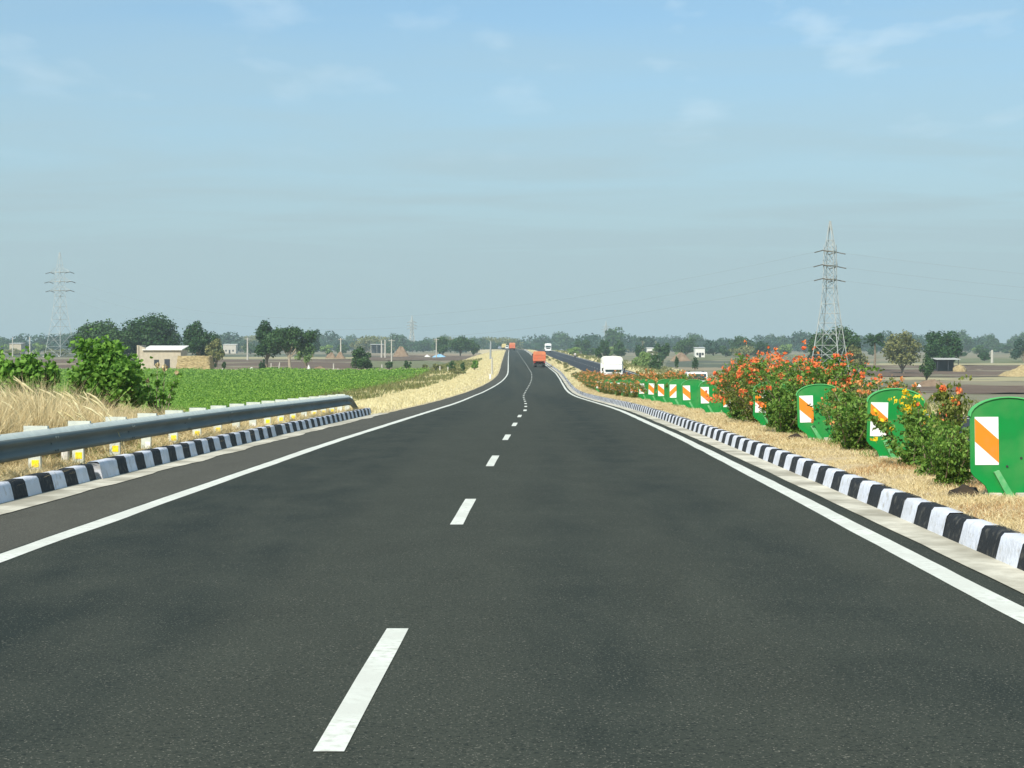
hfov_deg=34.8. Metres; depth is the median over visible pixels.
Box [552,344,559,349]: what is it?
tree
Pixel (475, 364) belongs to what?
shrub
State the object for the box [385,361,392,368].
shrub
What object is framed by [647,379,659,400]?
antiglare board
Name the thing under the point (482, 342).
tree
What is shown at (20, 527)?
road shoulder
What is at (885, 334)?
tree
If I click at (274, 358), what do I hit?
dry field
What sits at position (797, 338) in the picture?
tree
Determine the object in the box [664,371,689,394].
flowering shrub
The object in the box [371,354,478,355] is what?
dry field
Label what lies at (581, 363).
opposite road
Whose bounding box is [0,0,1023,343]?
sky
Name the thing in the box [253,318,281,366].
tree
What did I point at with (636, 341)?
tree
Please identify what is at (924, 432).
flowering shrub
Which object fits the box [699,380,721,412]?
antiglare board
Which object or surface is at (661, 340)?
tree
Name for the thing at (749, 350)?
field tree
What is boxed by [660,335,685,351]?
tree
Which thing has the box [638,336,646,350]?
palm tree
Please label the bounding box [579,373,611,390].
flowering shrub
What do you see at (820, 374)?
flowering shrub
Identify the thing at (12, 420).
tall dry grass
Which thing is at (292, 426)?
painted kerb
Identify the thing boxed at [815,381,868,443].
flowering shrub
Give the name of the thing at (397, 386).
bank weeds
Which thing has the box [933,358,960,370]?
dark shelter
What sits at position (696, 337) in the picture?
tree
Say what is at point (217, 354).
tree
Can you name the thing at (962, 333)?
tree
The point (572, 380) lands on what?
median grass
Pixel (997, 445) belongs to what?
antiglare board
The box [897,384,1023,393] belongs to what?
brown field
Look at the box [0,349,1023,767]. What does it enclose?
road
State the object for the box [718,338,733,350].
tree
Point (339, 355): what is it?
earth mound
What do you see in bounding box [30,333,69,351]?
tree
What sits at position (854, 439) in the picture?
flowering shrub
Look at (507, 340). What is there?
tree
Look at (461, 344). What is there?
tree
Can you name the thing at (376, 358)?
brown field
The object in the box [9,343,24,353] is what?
house
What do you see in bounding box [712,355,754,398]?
flowering shrub
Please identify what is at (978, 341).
tree
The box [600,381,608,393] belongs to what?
flowering shrub
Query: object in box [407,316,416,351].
pylon
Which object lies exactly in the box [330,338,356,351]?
tree
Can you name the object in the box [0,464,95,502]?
painted kerb
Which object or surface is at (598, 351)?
bush
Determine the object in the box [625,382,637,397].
flowering shrub
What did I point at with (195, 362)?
haystack
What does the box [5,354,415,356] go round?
scrub field
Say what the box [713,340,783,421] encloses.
flowering shrub
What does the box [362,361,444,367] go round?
scrub field
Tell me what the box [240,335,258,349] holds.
tree
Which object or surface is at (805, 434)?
green grass
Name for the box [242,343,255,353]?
field tree
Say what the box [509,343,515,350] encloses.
cargo truck
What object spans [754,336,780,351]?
tree
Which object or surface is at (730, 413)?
flowering shrub
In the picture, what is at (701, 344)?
tree
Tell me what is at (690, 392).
antiglare board
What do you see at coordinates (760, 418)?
antiglare board
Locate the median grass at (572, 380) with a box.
[528,350,585,386]
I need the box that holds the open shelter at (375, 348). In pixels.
[370,344,383,352]
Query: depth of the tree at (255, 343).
1016.42 m
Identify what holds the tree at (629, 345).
on the ground at (629, 356)
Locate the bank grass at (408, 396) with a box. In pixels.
[335,350,504,414]
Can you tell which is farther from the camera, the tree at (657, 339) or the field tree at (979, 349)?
the tree at (657, 339)
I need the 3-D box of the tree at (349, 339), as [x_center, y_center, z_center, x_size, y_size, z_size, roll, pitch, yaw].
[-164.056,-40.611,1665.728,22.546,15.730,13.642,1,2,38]
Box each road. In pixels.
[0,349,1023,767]
[536,350,969,440]
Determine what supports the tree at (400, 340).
on the ground at (629, 356)
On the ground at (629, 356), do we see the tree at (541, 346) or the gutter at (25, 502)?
the tree at (541, 346)
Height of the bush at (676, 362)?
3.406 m
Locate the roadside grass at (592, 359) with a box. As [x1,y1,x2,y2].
[556,350,972,413]
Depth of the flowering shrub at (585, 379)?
143.66 m
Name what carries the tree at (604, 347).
on the ground at (629, 356)
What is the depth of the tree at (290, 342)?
290.95 m
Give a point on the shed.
(230, 348)
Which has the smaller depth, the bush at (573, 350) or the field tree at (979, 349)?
the bush at (573, 350)
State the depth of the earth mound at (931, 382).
224.23 m
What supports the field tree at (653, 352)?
on the ground at (629, 356)
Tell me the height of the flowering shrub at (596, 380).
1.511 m
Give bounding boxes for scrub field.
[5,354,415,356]
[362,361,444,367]
[686,354,803,359]
[954,358,1023,362]
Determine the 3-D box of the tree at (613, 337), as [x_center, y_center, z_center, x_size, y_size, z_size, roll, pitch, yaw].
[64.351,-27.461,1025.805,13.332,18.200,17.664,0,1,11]
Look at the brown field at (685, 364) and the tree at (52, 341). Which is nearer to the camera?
the brown field at (685, 364)
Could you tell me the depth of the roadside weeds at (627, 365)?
280.33 m
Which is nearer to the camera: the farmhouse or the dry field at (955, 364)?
the farmhouse
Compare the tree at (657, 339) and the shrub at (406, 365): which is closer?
the shrub at (406, 365)
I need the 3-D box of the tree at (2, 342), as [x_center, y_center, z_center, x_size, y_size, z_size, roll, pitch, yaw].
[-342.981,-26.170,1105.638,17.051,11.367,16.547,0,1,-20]
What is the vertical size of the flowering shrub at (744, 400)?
1.756 m
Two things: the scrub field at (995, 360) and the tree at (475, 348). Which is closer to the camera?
the scrub field at (995, 360)
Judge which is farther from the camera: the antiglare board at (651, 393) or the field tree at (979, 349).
the field tree at (979, 349)
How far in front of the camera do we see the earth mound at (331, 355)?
519.30 m
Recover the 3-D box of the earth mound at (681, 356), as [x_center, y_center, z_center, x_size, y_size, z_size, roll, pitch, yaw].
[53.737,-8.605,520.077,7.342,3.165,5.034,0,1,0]
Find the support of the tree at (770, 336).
on the ground at (629, 356)
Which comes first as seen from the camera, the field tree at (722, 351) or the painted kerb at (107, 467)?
the painted kerb at (107, 467)
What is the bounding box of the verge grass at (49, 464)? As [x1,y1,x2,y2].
[0,405,375,485]
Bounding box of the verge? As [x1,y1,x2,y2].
[137,349,505,468]
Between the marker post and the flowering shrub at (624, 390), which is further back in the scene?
the flowering shrub at (624, 390)
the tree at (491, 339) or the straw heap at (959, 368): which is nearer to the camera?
the straw heap at (959, 368)
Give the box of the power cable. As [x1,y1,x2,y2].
[69,280,812,340]
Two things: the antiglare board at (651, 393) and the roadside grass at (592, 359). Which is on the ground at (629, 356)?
the roadside grass at (592, 359)
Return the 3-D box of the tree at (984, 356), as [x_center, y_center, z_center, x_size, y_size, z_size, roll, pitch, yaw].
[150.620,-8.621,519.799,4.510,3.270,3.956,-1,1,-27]
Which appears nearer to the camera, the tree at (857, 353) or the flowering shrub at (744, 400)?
the flowering shrub at (744, 400)
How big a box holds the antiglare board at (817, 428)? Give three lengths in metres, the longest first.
1.098 x 0.782 x 0.160 m
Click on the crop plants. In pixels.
(211, 387)
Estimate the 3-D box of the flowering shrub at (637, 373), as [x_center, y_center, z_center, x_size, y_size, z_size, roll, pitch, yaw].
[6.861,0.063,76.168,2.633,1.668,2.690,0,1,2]
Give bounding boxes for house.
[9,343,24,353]
[693,347,704,356]
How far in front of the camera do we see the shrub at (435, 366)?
271.71 m
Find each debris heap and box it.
[788,433,803,439]
[947,484,978,496]
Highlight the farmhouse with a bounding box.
[137,345,187,368]
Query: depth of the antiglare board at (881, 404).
22.28 m
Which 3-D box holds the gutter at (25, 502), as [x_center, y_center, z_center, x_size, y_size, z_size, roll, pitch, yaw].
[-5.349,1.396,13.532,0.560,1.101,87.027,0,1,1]
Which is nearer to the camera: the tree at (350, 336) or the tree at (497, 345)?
the tree at (497, 345)
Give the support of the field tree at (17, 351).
on the scrub field at (252, 355)
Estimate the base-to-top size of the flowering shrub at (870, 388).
1.259 m
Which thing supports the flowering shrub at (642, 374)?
on the median
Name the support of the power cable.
hanging from the pylon at (833, 266)
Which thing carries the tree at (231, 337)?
on the ground at (629, 356)
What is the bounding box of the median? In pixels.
[526,349,1023,533]
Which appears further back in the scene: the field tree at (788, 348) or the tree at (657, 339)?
the tree at (657, 339)
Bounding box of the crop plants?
[3,366,430,412]
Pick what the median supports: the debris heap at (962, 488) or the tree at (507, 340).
the debris heap at (962, 488)
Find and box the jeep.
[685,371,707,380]
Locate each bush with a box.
[0,345,5,397]
[0,346,61,402]
[59,328,154,412]
[142,362,182,414]
[294,347,314,367]
[350,346,372,368]
[566,347,577,353]
[595,347,602,358]
[631,352,651,366]
[647,354,663,368]
[674,356,678,367]
[691,356,698,370]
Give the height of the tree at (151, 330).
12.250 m
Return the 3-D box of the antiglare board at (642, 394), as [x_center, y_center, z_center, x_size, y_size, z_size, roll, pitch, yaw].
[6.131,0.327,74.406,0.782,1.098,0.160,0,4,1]
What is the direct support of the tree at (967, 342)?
on the ground at (629, 356)
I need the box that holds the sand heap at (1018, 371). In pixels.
[997,365,1023,376]
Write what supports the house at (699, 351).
on the ground at (629, 356)
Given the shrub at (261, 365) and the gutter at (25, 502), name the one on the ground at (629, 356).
the shrub at (261, 365)
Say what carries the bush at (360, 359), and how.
on the ground at (629, 356)
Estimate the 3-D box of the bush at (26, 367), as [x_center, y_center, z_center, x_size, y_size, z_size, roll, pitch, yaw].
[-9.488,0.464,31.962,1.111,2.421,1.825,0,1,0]
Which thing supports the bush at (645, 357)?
on the ground at (629, 356)
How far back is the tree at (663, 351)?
479.22 m
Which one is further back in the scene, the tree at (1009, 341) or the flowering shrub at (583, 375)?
the tree at (1009, 341)
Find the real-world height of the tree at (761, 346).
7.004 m
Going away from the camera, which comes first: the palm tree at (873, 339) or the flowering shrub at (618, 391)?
the flowering shrub at (618, 391)
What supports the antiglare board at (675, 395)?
on the median
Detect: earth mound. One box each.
[325,352,335,358]
[335,351,345,358]
[393,346,408,356]
[670,352,690,360]
[911,379,947,385]
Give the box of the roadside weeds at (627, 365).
[555,350,987,415]
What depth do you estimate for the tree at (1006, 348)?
1019.10 m
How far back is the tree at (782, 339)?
1167.17 m
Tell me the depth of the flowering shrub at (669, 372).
72.88 m
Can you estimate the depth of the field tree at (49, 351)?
814.16 m
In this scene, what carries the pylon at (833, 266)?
on the ground at (629, 356)
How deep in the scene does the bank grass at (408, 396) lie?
139.87 m
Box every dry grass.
[0,375,244,465]
[574,386,1023,534]
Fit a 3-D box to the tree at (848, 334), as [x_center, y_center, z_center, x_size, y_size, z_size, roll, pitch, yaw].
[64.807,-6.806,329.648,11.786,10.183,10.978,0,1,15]
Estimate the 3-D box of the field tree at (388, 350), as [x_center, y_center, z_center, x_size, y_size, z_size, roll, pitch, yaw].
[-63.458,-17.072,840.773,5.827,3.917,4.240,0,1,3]
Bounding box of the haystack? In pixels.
[176,356,213,369]
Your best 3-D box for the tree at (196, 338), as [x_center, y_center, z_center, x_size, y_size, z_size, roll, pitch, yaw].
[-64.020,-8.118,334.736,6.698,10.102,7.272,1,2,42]
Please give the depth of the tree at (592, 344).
1027.93 m
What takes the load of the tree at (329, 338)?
on the ground at (629, 356)
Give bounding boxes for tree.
[0,337,7,350]
[4,333,36,351]
[4,348,21,354]
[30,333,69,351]
[32,343,46,354]
[44,349,56,353]
[53,348,71,355]
[66,318,139,360]
[121,312,181,360]
[182,320,219,355]
[204,338,224,367]
[210,332,241,349]
[239,339,249,351]
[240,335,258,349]
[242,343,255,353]
[252,340,259,352]
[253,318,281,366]
[264,325,318,368]
[310,329,320,356]
[319,345,332,354]
[320,331,346,349]
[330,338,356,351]
[336,344,348,353]
[344,335,357,340]
[344,337,354,350]
[350,335,394,352]
[375,342,394,352]
[386,347,393,353]
[387,333,407,347]
[405,340,417,351]
[413,339,432,351]
[424,338,434,350]
[428,336,453,351]
[431,342,452,352]
[435,337,448,355]
[446,335,473,355]
[467,340,479,355]
[472,337,489,348]
[482,336,503,348]
[485,341,498,348]
[494,342,507,348]
[495,337,524,349]
[521,334,556,349]
[534,342,553,349]
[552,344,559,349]
[553,331,574,350]
[566,333,602,351]
[573,338,599,351]
[574,339,590,353]
[582,348,595,354]
[599,340,609,355]
[602,333,641,352]
[605,326,624,346]
[606,346,613,355]
[613,340,625,356]
[630,335,640,352]
[635,344,644,359]
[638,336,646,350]
[644,336,654,347]
[644,336,665,342]
[646,351,657,355]
[654,342,669,362]
[655,340,673,350]
[656,338,674,344]
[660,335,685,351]
[672,337,698,354]
[686,332,702,344]
[696,339,704,346]
[703,339,727,355]
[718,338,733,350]
[718,345,732,356]
[727,345,762,356]
[728,334,755,353]
[751,335,771,344]
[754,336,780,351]
[754,341,770,357]
[765,333,774,347]
[775,335,787,351]
[778,344,792,355]
[786,330,813,352]
[805,325,862,368]
[844,344,867,371]
[860,333,889,352]
[862,333,886,370]
[867,346,877,355]
[879,330,892,350]
[880,329,923,372]
[887,332,925,348]
[919,353,935,379]
[922,330,962,361]
[954,329,970,351]
[959,335,974,351]
[963,336,986,352]
[975,345,990,353]
[977,352,990,360]
[982,339,994,351]
[986,333,1000,348]
[992,344,1014,352]
[1006,338,1020,345]
[1010,338,1023,361]
[1019,331,1023,344]
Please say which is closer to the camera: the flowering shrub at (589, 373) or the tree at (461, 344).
the flowering shrub at (589, 373)
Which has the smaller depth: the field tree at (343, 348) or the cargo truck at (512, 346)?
the cargo truck at (512, 346)
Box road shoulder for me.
[0,349,508,552]
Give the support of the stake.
on the verge
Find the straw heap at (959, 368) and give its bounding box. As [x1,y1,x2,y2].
[953,365,966,371]
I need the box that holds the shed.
[223,344,237,352]
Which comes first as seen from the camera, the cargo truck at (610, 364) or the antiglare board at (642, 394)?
the antiglare board at (642, 394)
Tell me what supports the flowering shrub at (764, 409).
on the median
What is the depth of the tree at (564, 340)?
1312.69 m
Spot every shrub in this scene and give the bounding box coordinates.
[259,359,265,367]
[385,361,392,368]
[403,360,411,367]
[433,363,443,369]
[446,361,455,368]
[448,368,465,373]
[471,360,478,369]
[578,370,591,379]
[578,371,599,389]
[578,372,600,386]
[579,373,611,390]
[587,371,627,385]
[592,374,627,387]
[598,370,646,392]
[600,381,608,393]
[605,381,615,394]
[609,382,621,395]
[612,373,661,389]
[617,373,643,385]
[618,382,629,396]
[620,374,649,388]
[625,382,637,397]
[629,373,663,391]
[631,368,682,389]
[631,370,699,392]
[631,371,697,395]
[646,370,709,391]
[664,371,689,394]
[703,351,813,422]
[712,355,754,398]
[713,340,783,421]
[716,378,746,419]
[737,340,896,432]
[747,346,871,393]
[756,369,799,429]
[765,382,804,433]
[807,377,934,422]
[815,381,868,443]
[819,376,928,430]
[828,385,874,450]
[865,388,953,467]
[902,402,969,475]
[914,412,974,485]
[929,374,972,463]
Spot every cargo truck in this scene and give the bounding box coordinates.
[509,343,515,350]
[532,351,545,366]
[545,343,551,351]
[601,356,624,374]
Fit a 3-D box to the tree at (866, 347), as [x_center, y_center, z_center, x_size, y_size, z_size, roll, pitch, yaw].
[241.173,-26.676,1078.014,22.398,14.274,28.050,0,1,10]
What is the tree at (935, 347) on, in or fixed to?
on the brown field at (910, 372)
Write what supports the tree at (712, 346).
on the ground at (629, 356)
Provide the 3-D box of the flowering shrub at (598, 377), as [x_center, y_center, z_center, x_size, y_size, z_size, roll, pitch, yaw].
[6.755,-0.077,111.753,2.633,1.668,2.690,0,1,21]
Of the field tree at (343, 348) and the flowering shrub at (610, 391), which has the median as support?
the flowering shrub at (610, 391)
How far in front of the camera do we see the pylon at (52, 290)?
598.75 m
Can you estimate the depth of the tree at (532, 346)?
1249.50 m
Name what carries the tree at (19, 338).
on the ground at (629, 356)
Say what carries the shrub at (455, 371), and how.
on the ground at (629, 356)
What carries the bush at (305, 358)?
on the ground at (629, 356)
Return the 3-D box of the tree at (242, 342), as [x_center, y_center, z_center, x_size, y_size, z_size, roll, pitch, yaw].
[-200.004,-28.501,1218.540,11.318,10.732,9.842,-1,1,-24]
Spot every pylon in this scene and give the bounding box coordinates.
[42,253,77,356]
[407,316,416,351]
[812,221,852,379]
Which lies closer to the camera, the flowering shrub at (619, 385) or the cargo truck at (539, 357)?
the flowering shrub at (619, 385)
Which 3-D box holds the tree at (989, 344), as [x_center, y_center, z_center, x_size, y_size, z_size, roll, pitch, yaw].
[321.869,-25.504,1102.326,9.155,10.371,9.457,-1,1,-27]
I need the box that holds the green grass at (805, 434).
[584,386,919,468]
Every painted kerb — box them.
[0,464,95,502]
[87,425,277,478]
[274,408,370,434]
[524,349,1023,570]
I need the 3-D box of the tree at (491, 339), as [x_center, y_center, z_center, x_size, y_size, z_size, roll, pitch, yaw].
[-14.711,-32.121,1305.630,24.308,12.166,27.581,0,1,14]
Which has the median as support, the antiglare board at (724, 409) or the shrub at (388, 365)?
the antiglare board at (724, 409)
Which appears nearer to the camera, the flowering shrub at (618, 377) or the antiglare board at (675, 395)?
the antiglare board at (675, 395)
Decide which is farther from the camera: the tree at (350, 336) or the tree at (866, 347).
the tree at (350, 336)
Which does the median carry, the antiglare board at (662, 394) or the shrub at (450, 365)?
the antiglare board at (662, 394)
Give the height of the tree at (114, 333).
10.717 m
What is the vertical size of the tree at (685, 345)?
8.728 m
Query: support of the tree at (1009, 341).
on the ground at (629, 356)
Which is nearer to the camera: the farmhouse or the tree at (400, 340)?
the farmhouse
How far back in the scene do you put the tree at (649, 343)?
899.00 m
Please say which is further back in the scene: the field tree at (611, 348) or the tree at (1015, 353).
the field tree at (611, 348)
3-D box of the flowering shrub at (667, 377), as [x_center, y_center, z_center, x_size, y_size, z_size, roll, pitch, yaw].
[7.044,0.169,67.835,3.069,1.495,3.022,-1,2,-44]
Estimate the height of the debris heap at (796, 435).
0.165 m
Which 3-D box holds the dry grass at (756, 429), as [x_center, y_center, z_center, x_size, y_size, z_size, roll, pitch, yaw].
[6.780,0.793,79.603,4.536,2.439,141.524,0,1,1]
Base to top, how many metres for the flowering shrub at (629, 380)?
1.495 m
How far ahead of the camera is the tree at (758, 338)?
1277.07 m
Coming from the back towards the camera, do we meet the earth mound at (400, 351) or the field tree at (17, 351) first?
the field tree at (17, 351)
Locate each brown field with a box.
[5,359,355,367]
[369,355,475,360]
[666,361,798,367]
[860,365,1017,376]
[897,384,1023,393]
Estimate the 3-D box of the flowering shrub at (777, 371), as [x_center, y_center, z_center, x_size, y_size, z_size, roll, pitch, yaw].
[6.387,0.124,34.998,2.347,1.889,2.899,0,1,-3]
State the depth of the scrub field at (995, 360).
532.39 m
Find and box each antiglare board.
[638,379,649,399]
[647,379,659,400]
[657,379,671,402]
[668,379,685,405]
[681,379,702,408]
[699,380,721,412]
[721,385,742,418]
[753,381,789,425]
[796,384,840,440]
[866,388,924,458]
[967,396,1023,496]
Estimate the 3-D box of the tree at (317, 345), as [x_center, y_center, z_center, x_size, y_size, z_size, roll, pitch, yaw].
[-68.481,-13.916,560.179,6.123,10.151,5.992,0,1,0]
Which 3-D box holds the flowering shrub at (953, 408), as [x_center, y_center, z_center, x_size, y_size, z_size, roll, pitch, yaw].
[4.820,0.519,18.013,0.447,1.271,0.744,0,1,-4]
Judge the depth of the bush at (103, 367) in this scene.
33.63 m
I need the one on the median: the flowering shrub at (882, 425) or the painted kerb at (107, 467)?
the flowering shrub at (882, 425)
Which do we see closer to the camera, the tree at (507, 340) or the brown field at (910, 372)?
the brown field at (910, 372)
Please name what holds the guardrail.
on the verge
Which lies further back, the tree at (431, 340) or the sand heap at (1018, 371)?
the tree at (431, 340)
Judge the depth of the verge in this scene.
159.65 m
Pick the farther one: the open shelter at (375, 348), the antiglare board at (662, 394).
the open shelter at (375, 348)
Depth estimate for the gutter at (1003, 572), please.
15.73 m
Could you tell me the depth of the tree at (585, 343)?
758.33 m
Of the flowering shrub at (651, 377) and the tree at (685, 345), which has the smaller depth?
the flowering shrub at (651, 377)
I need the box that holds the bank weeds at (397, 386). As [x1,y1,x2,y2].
[245,358,481,404]
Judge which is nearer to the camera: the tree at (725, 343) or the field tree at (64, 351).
the field tree at (64, 351)
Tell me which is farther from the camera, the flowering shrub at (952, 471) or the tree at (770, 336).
the tree at (770, 336)
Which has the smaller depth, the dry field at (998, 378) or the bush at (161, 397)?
the bush at (161, 397)
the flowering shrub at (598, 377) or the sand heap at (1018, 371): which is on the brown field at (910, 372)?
the sand heap at (1018, 371)
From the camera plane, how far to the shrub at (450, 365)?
261.80 m
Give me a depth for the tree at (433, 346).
1002.69 m
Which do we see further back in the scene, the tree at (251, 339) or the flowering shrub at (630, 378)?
the tree at (251, 339)
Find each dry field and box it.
[131,357,353,358]
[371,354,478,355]
[864,377,1023,380]
[866,363,1023,364]
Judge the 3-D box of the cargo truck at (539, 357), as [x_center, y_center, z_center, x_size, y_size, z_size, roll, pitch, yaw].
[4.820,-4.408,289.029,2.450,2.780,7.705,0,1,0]
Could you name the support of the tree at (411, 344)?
on the ground at (629, 356)
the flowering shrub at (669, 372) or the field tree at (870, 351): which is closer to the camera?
the flowering shrub at (669, 372)
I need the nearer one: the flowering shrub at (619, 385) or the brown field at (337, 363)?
the flowering shrub at (619, 385)
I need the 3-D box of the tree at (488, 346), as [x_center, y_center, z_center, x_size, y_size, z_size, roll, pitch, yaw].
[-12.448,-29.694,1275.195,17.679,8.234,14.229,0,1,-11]
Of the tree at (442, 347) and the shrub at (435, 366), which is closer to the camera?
the shrub at (435, 366)
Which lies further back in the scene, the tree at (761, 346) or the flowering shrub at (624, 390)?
the tree at (761, 346)
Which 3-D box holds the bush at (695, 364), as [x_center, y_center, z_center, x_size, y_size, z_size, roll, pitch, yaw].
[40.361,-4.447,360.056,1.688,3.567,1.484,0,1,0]
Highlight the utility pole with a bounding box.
[384,340,385,357]
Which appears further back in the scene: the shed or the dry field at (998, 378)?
the shed
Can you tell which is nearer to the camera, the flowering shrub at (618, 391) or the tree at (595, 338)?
the flowering shrub at (618, 391)
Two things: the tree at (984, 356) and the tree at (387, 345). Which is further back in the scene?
the tree at (387, 345)
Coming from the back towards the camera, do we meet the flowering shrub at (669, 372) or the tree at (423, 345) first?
the tree at (423, 345)
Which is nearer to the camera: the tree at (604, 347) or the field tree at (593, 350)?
the tree at (604, 347)
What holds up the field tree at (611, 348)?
on the ground at (629, 356)
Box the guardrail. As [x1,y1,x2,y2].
[0,394,357,471]
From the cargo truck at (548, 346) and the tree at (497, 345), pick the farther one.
the tree at (497, 345)
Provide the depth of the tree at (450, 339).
1187.96 m
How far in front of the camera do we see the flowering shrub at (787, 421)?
30.76 m
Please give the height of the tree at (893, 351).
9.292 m
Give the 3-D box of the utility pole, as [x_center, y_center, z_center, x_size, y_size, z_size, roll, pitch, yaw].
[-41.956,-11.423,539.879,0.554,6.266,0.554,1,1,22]
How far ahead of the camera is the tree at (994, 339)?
1133.48 m
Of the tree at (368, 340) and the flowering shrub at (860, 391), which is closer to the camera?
the flowering shrub at (860, 391)
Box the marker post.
[61,451,69,463]
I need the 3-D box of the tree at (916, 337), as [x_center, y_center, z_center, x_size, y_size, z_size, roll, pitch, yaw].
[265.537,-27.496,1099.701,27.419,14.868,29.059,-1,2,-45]
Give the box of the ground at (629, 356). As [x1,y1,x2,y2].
[0,349,1023,494]
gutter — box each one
[0,413,387,513]
[520,349,1023,593]
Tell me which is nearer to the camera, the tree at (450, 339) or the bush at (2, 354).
the bush at (2, 354)
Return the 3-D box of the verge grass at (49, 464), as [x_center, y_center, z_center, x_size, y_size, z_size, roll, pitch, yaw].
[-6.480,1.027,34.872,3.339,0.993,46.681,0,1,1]
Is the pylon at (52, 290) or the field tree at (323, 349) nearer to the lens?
the pylon at (52, 290)
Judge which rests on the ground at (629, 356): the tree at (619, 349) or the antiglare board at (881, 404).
the tree at (619, 349)
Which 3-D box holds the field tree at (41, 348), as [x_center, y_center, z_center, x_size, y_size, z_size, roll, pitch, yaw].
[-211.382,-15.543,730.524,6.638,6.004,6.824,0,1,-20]
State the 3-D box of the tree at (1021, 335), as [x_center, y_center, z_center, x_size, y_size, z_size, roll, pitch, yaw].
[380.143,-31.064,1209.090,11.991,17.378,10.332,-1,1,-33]
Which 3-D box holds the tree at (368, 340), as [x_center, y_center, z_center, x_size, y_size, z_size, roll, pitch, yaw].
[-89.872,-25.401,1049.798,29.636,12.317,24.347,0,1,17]
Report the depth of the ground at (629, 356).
400.37 m
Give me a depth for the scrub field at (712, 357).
642.15 m
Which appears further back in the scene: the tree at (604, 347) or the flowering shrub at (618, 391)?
the tree at (604, 347)
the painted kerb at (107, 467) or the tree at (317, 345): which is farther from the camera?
the tree at (317, 345)
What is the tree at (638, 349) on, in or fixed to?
on the ground at (629, 356)
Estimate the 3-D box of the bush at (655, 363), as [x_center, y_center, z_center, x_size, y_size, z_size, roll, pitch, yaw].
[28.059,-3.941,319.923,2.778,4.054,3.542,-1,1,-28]
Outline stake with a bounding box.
[491,357,492,373]
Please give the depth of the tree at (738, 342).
697.03 m
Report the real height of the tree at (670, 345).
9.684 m

